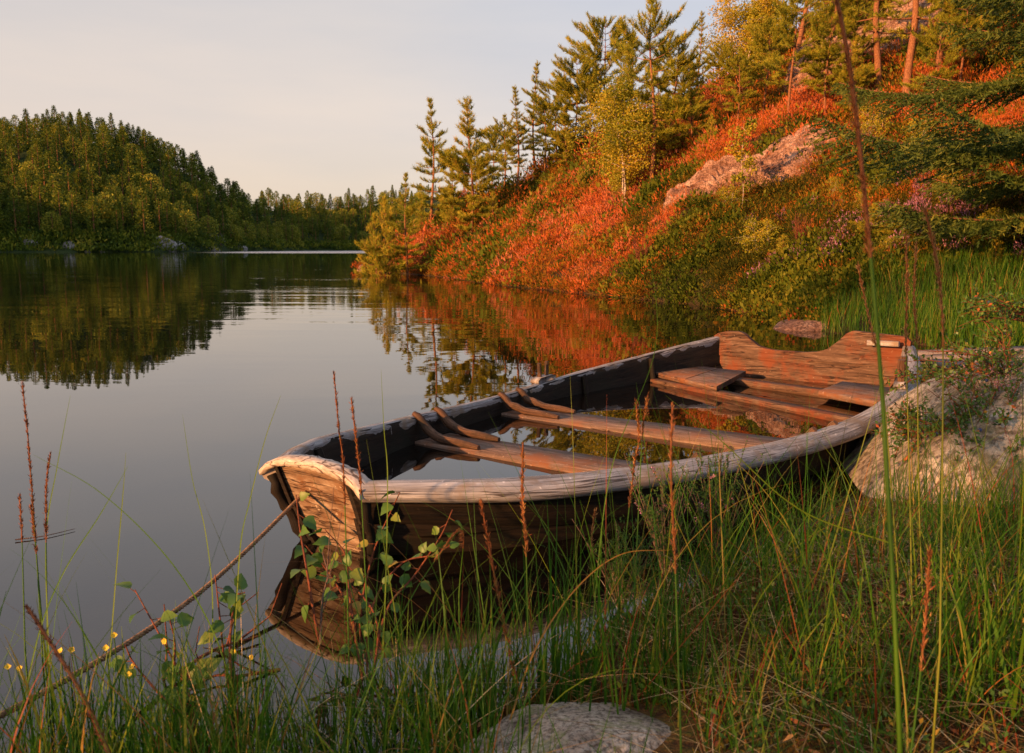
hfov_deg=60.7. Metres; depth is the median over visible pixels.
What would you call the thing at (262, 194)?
pine
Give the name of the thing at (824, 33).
pine tree
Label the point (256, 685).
yellow flower
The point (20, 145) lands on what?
pine
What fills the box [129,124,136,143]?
spruce
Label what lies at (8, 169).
spruce
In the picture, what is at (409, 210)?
pine tree
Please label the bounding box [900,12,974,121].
pine tree
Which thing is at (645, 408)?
grass stalk
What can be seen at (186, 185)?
birch
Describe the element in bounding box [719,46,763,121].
pine tree
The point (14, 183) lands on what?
pine
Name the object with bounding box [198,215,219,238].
birch
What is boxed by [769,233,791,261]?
young pine
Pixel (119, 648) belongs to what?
mooring rope
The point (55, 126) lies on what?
birch
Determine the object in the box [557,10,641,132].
pine tree
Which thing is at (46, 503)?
grass stalk
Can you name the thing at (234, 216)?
birch
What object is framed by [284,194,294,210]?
pine
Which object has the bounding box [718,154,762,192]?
rock outcrop
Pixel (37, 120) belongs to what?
pine
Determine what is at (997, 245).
young pine
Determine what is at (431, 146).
pine tree
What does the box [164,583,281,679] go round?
twig
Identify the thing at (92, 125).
spruce
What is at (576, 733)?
rock
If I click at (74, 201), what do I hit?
pine
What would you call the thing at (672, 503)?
grass stalk
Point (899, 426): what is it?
bilberry shrub
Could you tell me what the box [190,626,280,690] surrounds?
twig
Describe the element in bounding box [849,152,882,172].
bush
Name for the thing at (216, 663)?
birch sprig
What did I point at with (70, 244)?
shore rock
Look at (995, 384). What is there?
heather bush
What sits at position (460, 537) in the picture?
grass stalk
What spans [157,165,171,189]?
pine
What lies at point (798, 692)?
dry straw
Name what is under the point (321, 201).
spruce
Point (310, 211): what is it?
pine
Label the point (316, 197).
birch
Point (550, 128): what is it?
pine tree
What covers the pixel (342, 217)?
pine
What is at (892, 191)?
heather cover
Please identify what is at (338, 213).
birch
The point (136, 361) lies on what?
water
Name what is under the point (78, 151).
spruce
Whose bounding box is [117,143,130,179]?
spruce
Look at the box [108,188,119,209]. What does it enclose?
pine
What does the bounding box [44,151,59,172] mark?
pine
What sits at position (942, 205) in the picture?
flowering heather
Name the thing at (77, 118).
pine
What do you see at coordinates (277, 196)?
pine
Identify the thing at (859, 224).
young pine
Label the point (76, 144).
birch
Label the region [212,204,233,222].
birch
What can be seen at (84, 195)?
pine
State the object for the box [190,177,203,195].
pine
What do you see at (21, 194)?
pine
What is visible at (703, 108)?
pine tree
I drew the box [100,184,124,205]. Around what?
birch
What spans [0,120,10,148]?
pine
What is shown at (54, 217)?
birch
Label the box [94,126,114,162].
pine
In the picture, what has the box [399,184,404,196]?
pine
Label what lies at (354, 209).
birch
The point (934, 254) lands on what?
grass stalk
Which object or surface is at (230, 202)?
pine
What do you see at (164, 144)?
birch
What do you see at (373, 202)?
spruce
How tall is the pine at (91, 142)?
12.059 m
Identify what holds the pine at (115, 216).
on the ground at (668, 744)
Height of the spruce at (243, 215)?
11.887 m
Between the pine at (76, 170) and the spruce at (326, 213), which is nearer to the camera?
the pine at (76, 170)
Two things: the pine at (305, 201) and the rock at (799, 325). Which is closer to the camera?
the rock at (799, 325)
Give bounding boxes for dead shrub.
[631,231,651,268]
[787,211,814,239]
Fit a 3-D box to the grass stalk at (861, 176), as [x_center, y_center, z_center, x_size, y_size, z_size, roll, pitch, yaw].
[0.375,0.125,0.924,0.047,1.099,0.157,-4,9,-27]
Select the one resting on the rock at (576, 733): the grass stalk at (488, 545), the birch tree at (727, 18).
the grass stalk at (488, 545)
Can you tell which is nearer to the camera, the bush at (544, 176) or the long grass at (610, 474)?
the long grass at (610, 474)
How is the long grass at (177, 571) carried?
on the ground at (668, 744)
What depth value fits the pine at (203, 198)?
284.54 m
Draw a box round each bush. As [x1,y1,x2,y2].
[538,173,553,181]
[568,223,595,243]
[572,515,665,609]
[603,174,636,198]
[624,442,716,573]
[680,434,767,554]
[713,185,750,205]
[726,215,782,258]
[825,176,843,197]
[844,102,895,145]
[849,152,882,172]
[851,192,872,213]
[876,235,900,251]
[901,113,944,166]
[934,169,966,207]
[961,353,1023,398]
[966,210,1023,251]
[980,207,1016,237]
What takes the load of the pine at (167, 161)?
on the ground at (668, 744)
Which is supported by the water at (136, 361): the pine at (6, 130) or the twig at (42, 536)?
the twig at (42, 536)
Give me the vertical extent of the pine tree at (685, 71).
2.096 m
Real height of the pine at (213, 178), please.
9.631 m
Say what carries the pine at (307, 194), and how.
on the ground at (668, 744)
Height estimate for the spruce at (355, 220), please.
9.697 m
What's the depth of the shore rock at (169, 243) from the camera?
246.89 m
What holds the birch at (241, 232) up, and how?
on the ground at (668, 744)
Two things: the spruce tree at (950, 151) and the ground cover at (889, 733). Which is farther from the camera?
the spruce tree at (950, 151)
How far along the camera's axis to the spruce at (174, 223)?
253.65 m
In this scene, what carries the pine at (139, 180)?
on the ground at (668, 744)
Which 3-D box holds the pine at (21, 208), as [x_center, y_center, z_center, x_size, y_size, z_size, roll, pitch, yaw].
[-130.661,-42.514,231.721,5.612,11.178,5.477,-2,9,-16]
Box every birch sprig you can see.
[109,581,211,734]
[163,657,222,736]
[198,573,247,711]
[290,491,320,649]
[294,490,462,678]
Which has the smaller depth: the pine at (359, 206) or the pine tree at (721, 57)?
the pine tree at (721, 57)
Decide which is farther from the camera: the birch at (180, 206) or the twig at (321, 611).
the birch at (180, 206)
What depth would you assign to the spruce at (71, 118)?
297.35 m
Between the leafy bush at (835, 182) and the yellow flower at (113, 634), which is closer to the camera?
the yellow flower at (113, 634)
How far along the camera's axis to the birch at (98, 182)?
262.33 m
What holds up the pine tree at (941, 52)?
on the ground at (668, 744)
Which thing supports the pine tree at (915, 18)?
on the ground at (668, 744)
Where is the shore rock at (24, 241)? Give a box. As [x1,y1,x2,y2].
[23,239,37,247]
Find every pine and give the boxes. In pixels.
[0,117,18,142]
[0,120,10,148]
[0,130,10,158]
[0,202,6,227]
[3,172,25,204]
[5,143,18,178]
[7,185,29,216]
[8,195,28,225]
[9,115,23,138]
[9,126,26,159]
[15,120,28,144]
[16,167,33,194]
[22,196,32,228]
[24,148,40,170]
[26,121,41,143]
[26,179,51,216]
[30,138,43,159]
[32,113,43,137]
[40,120,53,138]
[40,127,54,150]
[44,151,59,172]
[44,174,64,213]
[46,183,69,220]
[48,116,56,132]
[54,113,65,131]
[60,190,85,225]
[61,111,66,122]
[69,171,82,194]
[71,126,80,145]
[72,167,87,196]
[73,112,84,134]
[77,160,104,192]
[78,136,94,168]
[78,186,91,207]
[82,131,97,159]
[83,196,103,231]
[84,193,101,226]
[93,117,113,140]
[94,123,115,144]
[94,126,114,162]
[95,124,118,155]
[100,144,114,175]
[100,172,109,193]
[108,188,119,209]
[110,206,124,231]
[115,126,129,151]
[115,173,128,193]
[116,127,131,147]
[117,194,128,220]
[120,154,136,182]
[124,182,138,213]
[132,198,155,236]
[133,150,151,178]
[134,171,147,196]
[134,173,149,200]
[138,129,152,156]
[143,146,156,172]
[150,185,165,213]
[154,148,164,168]
[155,199,176,229]
[157,150,177,183]
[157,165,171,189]
[164,163,178,189]
[170,144,186,168]
[174,168,184,189]
[178,148,188,168]
[184,152,201,179]
[185,163,199,183]
[189,188,207,223]
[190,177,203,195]
[196,191,205,218]
[198,185,213,208]
[200,168,211,187]
[201,176,215,196]
[209,172,218,190]
[223,178,234,200]
[225,195,238,221]
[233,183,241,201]
[239,219,246,235]
[246,193,253,207]
[258,191,268,206]
[260,200,271,219]
[264,187,274,208]
[269,189,275,209]
[273,191,279,206]
[273,202,280,217]
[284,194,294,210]
[289,202,295,216]
[295,212,302,226]
[301,199,308,217]
[302,203,310,224]
[303,190,311,205]
[305,208,315,233]
[314,204,322,219]
[321,198,329,211]
[335,198,341,209]
[340,226,348,239]
[341,209,348,223]
[345,195,353,212]
[348,211,353,226]
[352,212,398,275]
[354,194,410,275]
[357,201,363,213]
[358,215,365,228]
[364,189,371,204]
[365,218,375,237]
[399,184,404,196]
[413,201,429,237]
[442,205,458,226]
[480,188,505,226]
[542,174,562,202]
[571,166,589,196]
[699,114,721,151]
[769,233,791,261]
[849,202,886,239]
[879,212,913,235]
[981,237,1014,265]
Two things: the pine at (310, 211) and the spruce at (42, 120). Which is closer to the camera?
the spruce at (42, 120)
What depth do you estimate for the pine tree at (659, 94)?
24.15 m
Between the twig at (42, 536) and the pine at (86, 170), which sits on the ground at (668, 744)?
the pine at (86, 170)
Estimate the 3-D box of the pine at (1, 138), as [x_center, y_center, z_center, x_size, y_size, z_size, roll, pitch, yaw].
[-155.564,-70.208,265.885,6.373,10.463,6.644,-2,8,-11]
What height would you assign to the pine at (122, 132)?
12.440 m
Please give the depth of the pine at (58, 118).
291.04 m
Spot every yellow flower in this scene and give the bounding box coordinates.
[4,663,20,725]
[58,647,64,737]
[68,647,80,704]
[102,645,112,701]
[110,632,119,693]
[125,671,131,709]
[129,663,134,743]
[161,638,173,736]
[230,649,239,730]
[249,655,259,736]
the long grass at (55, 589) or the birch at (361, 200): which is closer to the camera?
the long grass at (55, 589)
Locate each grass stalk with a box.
[18,493,30,713]
[20,380,49,707]
[24,604,110,752]
[28,505,46,707]
[42,452,52,707]
[332,371,350,695]
[349,397,371,700]
[434,528,463,708]
[479,498,522,734]
[518,442,530,752]
[589,508,600,636]
[611,399,640,671]
[631,392,648,655]
[668,402,681,752]
[831,0,902,752]
[856,261,900,601]
[901,234,912,635]
[910,544,932,752]
[911,242,923,613]
[920,205,945,752]
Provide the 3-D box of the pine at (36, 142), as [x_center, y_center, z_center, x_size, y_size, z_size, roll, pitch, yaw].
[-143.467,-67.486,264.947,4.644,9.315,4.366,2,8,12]
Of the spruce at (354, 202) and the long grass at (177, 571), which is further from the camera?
the spruce at (354, 202)
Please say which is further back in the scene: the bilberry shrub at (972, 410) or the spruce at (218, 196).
the spruce at (218, 196)
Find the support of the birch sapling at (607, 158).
on the ground at (668, 744)
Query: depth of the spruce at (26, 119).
281.50 m
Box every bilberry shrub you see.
[868,396,934,463]
[872,356,1023,462]
[875,354,957,395]
[902,303,1023,387]
[953,278,1023,334]
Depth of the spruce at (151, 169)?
286.04 m
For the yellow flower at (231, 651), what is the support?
on the ground at (668, 744)
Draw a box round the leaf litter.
[459,498,1023,752]
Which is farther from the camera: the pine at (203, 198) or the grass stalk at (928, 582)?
the pine at (203, 198)
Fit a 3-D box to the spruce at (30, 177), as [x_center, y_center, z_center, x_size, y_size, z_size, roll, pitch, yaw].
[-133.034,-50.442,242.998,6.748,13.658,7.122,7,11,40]
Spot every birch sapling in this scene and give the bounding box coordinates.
[600,129,618,181]
[724,116,759,207]
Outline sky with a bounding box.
[0,0,820,210]
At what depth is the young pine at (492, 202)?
29.57 m
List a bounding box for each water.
[0,251,944,752]
[358,376,869,537]
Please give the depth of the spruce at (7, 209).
234.06 m
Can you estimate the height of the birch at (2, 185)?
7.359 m
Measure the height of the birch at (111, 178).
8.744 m
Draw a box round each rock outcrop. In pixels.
[662,155,734,212]
[717,125,841,185]
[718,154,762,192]
[781,0,941,97]
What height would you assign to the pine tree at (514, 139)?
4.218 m
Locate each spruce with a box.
[0,138,13,167]
[0,167,11,192]
[1,178,14,211]
[2,189,30,240]
[3,163,15,189]
[3,196,17,223]
[18,108,36,142]
[23,171,44,212]
[27,197,47,230]
[28,134,41,159]
[34,156,57,199]
[34,179,45,206]
[38,113,49,146]
[45,109,52,131]
[47,144,60,172]
[48,105,58,124]
[52,133,63,161]
[54,122,65,146]
[58,119,65,144]
[60,164,79,204]
[63,204,81,240]
[65,116,73,136]
[65,126,82,165]
[66,112,76,130]
[67,184,87,222]
[74,147,85,180]
[77,116,84,142]
[82,113,93,136]
[82,126,94,152]
[84,170,99,203]
[88,120,95,135]
[92,148,106,180]
[107,112,117,145]
[112,196,133,232]
[115,170,130,202]
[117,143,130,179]
[124,124,133,148]
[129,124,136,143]
[131,195,148,229]
[133,128,142,145]
[138,139,143,154]
[140,154,153,177]
[142,189,153,226]
[144,183,168,221]
[145,135,155,159]
[150,197,173,236]
[168,190,178,216]
[171,148,180,178]
[172,211,181,236]
[175,190,184,209]
[184,187,198,214]
[186,194,196,225]
[189,211,205,237]
[192,150,204,178]
[202,195,215,229]
[204,190,217,223]
[213,183,227,208]
[215,201,234,238]
[216,213,226,244]
[218,183,227,204]
[227,180,240,204]
[240,208,248,233]
[246,208,253,231]
[252,199,264,224]
[272,206,278,225]
[276,204,286,226]
[280,193,290,219]
[308,193,314,212]
[319,194,324,212]
[322,221,332,240]
[323,210,329,228]
[327,194,334,208]
[337,196,344,214]
[344,216,350,230]
[349,193,357,212]
[352,222,361,243]
[354,214,359,230]
[360,216,366,235]
[362,204,368,222]
[366,199,374,220]
[367,186,378,203]
[369,193,376,210]
[390,185,394,205]
[392,206,400,222]
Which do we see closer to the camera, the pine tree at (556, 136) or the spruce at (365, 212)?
the pine tree at (556, 136)
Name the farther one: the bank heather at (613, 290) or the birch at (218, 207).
the birch at (218, 207)
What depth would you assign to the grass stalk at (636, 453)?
1.93 m
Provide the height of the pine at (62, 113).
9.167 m
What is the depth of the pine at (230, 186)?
323.42 m
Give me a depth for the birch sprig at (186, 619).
1.68 m
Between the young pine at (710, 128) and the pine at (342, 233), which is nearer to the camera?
the young pine at (710, 128)
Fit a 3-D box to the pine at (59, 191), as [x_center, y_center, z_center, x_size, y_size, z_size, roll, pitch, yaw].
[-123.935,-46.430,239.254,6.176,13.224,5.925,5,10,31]
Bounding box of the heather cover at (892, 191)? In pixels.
[351,0,1023,309]
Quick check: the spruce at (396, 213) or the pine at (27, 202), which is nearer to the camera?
the pine at (27, 202)
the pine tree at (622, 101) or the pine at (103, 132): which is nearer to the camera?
the pine tree at (622, 101)
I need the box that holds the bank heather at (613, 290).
[356,261,657,298]
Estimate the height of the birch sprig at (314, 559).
0.407 m
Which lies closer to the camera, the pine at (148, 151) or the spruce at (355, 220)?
the pine at (148, 151)
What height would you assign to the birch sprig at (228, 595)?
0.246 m
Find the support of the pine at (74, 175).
on the ground at (668, 744)
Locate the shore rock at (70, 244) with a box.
[63,241,74,248]
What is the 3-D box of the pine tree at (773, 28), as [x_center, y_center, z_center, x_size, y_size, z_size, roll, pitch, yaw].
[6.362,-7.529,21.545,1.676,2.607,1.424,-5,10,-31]
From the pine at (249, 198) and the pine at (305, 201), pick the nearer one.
the pine at (249, 198)
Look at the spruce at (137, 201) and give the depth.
250.46 m
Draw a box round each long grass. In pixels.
[20,470,125,715]
[36,456,240,709]
[45,399,69,664]
[107,457,125,689]
[183,421,212,698]
[234,398,279,648]
[380,376,387,697]
[509,550,660,719]
[589,253,657,649]
[668,397,894,544]
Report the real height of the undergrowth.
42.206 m
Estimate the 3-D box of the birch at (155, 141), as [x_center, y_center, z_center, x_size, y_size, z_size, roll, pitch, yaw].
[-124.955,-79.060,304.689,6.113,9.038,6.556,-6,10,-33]
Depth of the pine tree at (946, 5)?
14.88 m
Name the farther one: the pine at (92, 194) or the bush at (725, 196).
the pine at (92, 194)
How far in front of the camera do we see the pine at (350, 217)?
438.15 m
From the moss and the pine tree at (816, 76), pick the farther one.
the pine tree at (816, 76)
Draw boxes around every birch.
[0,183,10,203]
[15,161,42,188]
[40,211,63,235]
[49,122,69,138]
[49,173,65,193]
[64,135,81,154]
[81,197,113,225]
[86,175,106,192]
[95,191,117,219]
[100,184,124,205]
[103,175,121,198]
[121,198,144,225]
[123,143,142,166]
[125,186,146,207]
[141,173,163,193]
[143,185,170,207]
[144,137,160,161]
[159,141,173,162]
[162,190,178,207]
[164,207,182,224]
[170,199,194,225]
[173,210,200,236]
[176,182,196,200]
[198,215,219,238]
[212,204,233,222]
[223,206,239,224]
[224,223,240,243]
[228,208,248,224]
[228,225,245,246]
[239,220,257,241]
[252,198,265,214]
[271,227,283,239]
[284,224,300,240]
[291,201,306,216]
[309,192,324,207]
[322,209,339,222]
[332,196,343,206]
[333,224,350,238]
[336,208,348,220]
[351,208,356,219]
[356,231,368,240]
[357,196,365,207]
[387,197,397,208]
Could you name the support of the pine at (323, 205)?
on the ground at (668, 744)
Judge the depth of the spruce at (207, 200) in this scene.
281.10 m
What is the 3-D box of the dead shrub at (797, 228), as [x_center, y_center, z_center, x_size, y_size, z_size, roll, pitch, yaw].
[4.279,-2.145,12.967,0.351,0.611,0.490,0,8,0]
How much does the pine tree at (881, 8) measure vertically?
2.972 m
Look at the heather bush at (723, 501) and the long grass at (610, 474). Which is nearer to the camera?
the long grass at (610, 474)
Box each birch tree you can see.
[560,67,678,205]
[696,0,778,90]
[732,0,792,71]
[814,1,872,27]
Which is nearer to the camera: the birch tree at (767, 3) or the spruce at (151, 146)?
the birch tree at (767, 3)
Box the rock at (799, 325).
[773,319,826,330]
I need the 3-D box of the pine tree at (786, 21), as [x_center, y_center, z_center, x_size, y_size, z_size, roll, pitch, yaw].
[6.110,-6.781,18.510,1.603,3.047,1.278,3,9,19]
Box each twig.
[15,529,72,539]
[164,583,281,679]
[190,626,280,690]
[319,488,341,644]
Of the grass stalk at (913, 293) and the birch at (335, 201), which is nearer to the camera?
the grass stalk at (913, 293)
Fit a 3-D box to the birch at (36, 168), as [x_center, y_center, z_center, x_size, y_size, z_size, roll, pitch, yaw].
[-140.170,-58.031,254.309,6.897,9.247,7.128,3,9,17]
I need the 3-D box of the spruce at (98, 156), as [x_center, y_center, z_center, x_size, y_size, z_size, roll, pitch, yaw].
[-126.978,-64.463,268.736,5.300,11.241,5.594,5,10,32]
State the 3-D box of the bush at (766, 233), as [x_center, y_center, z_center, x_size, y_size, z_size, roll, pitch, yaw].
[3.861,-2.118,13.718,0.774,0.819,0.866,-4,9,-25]
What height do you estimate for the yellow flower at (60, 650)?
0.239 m
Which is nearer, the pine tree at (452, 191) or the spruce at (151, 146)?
the pine tree at (452, 191)
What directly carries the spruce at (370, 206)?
on the ground at (668, 744)
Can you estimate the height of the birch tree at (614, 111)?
3.414 m
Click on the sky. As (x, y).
(292, 97)
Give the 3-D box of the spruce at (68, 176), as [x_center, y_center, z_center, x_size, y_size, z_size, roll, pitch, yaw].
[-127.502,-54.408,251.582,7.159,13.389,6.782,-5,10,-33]
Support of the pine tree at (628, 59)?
on the ground at (668, 744)
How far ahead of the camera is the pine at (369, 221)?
422.61 m
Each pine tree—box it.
[383,172,427,274]
[409,97,456,230]
[434,95,500,232]
[434,168,469,222]
[472,125,510,183]
[486,114,530,183]
[497,85,538,189]
[513,60,552,163]
[520,79,583,167]
[527,96,568,172]
[541,53,605,160]
[548,106,578,167]
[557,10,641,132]
[563,69,624,154]
[599,76,636,150]
[604,32,675,143]
[611,0,702,178]
[622,53,649,157]
[640,33,709,155]
[642,48,673,136]
[648,104,682,169]
[667,65,700,121]
[672,62,714,145]
[691,9,711,89]
[702,41,739,103]
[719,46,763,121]
[742,14,797,110]
[760,0,839,121]
[773,0,823,50]
[788,0,821,30]
[802,7,854,119]
[804,13,841,98]
[809,0,853,36]
[822,0,888,92]
[826,0,872,29]
[832,32,879,119]
[833,0,934,96]
[836,0,900,65]
[849,0,953,113]
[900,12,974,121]
[906,0,966,76]
[924,0,1005,89]
[957,4,1015,65]
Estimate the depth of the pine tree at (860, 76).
18.03 m
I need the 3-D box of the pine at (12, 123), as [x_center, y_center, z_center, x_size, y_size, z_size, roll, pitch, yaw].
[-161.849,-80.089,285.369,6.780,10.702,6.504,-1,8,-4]
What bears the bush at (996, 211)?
on the ground at (668, 744)
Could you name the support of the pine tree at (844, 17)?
on the ground at (668, 744)
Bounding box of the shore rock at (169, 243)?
[152,235,176,251]
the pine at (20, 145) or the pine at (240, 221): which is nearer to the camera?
the pine at (20, 145)
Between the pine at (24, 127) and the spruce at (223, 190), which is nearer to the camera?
the pine at (24, 127)
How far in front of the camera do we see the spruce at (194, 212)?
263.96 m
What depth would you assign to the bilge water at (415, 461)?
4.13 m
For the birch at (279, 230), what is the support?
on the ground at (668, 744)
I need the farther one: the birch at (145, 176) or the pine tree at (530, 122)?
the birch at (145, 176)
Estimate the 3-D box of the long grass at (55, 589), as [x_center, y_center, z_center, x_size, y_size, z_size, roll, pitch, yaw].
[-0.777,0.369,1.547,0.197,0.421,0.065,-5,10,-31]
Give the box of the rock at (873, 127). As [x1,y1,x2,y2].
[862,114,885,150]
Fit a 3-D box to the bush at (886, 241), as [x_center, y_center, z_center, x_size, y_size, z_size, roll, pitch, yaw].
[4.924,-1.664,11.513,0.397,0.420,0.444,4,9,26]
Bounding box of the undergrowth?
[0,133,426,251]
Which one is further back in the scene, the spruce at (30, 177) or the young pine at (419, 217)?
the spruce at (30, 177)
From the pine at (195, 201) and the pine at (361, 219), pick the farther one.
the pine at (361, 219)
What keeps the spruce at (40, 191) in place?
on the ground at (668, 744)
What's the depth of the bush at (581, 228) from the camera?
20.62 m
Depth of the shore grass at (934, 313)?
9.24 m
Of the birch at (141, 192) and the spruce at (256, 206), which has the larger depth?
the spruce at (256, 206)
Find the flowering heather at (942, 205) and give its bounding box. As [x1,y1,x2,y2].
[744,159,1023,278]
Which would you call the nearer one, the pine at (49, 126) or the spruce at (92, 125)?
the pine at (49, 126)
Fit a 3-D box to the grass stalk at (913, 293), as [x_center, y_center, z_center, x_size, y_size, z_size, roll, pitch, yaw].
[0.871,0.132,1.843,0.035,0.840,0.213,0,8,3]
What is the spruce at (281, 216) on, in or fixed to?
on the ground at (668, 744)
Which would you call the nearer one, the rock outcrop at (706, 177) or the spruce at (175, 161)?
the rock outcrop at (706, 177)
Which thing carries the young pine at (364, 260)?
on the ground at (668, 744)
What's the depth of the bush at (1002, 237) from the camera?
10.10 m
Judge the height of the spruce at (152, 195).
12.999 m
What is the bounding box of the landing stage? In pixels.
[916,346,1023,369]
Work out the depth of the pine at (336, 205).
452.95 m
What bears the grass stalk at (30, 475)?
on the ground at (668, 744)
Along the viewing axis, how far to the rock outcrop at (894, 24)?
21.20 m
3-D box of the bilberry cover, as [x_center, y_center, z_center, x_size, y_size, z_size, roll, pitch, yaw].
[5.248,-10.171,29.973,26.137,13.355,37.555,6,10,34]
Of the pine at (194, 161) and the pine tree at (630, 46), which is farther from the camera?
the pine at (194, 161)
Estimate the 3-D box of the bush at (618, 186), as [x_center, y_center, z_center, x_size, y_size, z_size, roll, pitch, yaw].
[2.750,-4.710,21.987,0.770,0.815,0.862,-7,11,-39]
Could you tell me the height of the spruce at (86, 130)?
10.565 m
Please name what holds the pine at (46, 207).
on the ground at (668, 744)
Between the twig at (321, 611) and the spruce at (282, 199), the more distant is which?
the spruce at (282, 199)
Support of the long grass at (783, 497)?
on the ground at (668, 744)
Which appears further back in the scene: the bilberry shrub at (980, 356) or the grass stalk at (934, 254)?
the bilberry shrub at (980, 356)
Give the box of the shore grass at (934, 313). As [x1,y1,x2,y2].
[804,238,1023,348]
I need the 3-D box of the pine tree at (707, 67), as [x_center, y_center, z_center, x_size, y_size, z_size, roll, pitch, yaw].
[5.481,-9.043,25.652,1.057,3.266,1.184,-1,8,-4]
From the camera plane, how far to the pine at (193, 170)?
298.83 m
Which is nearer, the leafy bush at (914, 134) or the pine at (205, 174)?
the leafy bush at (914, 134)
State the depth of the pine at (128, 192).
257.35 m
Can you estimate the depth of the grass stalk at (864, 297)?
1.95 m
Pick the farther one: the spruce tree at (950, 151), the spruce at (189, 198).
the spruce at (189, 198)
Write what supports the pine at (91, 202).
on the ground at (668, 744)
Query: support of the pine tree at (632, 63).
on the ground at (668, 744)
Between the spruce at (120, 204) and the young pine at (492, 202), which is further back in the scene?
the spruce at (120, 204)
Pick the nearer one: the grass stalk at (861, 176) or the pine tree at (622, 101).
the grass stalk at (861, 176)
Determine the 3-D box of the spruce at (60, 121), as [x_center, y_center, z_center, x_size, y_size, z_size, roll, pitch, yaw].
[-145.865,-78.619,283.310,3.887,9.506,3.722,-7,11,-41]
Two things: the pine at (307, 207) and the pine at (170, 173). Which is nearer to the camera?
the pine at (170, 173)
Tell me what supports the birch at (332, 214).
on the ground at (668, 744)
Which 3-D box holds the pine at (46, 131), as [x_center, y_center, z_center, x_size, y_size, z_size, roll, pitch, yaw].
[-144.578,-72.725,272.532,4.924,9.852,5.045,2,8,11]
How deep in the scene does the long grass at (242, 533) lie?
1.78 m
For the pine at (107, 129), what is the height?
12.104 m
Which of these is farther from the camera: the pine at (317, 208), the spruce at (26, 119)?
the pine at (317, 208)
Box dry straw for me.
[0,478,1023,752]
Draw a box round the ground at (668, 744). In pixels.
[0,4,1023,752]
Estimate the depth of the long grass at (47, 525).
1.74 m
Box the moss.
[407,496,1023,752]
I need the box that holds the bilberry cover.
[365,2,1023,324]
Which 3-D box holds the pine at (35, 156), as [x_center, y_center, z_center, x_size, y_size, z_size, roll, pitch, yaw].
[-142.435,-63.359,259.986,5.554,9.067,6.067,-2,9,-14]
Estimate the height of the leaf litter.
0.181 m
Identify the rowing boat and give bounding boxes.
[259,330,922,561]
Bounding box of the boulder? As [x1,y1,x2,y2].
[842,351,1023,509]
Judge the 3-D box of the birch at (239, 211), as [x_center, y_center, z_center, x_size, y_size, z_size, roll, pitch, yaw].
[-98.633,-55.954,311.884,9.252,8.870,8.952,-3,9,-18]
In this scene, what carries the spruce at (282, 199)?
on the ground at (668, 744)
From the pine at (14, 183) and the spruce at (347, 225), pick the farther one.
the spruce at (347, 225)
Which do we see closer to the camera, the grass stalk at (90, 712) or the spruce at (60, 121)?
the grass stalk at (90, 712)
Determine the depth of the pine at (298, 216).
394.68 m
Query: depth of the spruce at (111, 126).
298.29 m
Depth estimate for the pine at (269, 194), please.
385.19 m
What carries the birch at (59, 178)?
on the ground at (668, 744)
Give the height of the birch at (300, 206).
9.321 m
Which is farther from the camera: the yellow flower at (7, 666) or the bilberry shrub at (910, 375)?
the bilberry shrub at (910, 375)
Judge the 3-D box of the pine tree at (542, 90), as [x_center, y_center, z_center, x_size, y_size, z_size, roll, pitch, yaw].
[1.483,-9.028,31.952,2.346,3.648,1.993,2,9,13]
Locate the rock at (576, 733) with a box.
[460,702,670,752]
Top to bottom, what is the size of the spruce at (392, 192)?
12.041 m
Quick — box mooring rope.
[0,490,307,718]
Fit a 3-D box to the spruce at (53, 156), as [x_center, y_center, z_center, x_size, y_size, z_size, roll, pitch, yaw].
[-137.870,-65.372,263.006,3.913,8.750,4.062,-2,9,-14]
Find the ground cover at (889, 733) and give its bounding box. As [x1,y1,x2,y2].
[194,500,1023,752]
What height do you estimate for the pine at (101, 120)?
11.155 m
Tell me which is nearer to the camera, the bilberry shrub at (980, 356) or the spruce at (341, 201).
the bilberry shrub at (980, 356)
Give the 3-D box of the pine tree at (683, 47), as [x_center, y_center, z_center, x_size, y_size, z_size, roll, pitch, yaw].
[4.107,-6.777,21.631,1.438,3.426,1.803,-6,10,-36]
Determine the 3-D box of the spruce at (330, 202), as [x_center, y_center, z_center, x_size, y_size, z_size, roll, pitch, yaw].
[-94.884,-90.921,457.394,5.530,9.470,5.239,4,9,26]
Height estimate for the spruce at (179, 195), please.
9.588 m
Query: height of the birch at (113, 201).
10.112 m
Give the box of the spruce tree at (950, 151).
[803,0,1023,247]
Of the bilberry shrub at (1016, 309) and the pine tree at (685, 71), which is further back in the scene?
the pine tree at (685, 71)
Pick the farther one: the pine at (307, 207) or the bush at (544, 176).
the pine at (307, 207)

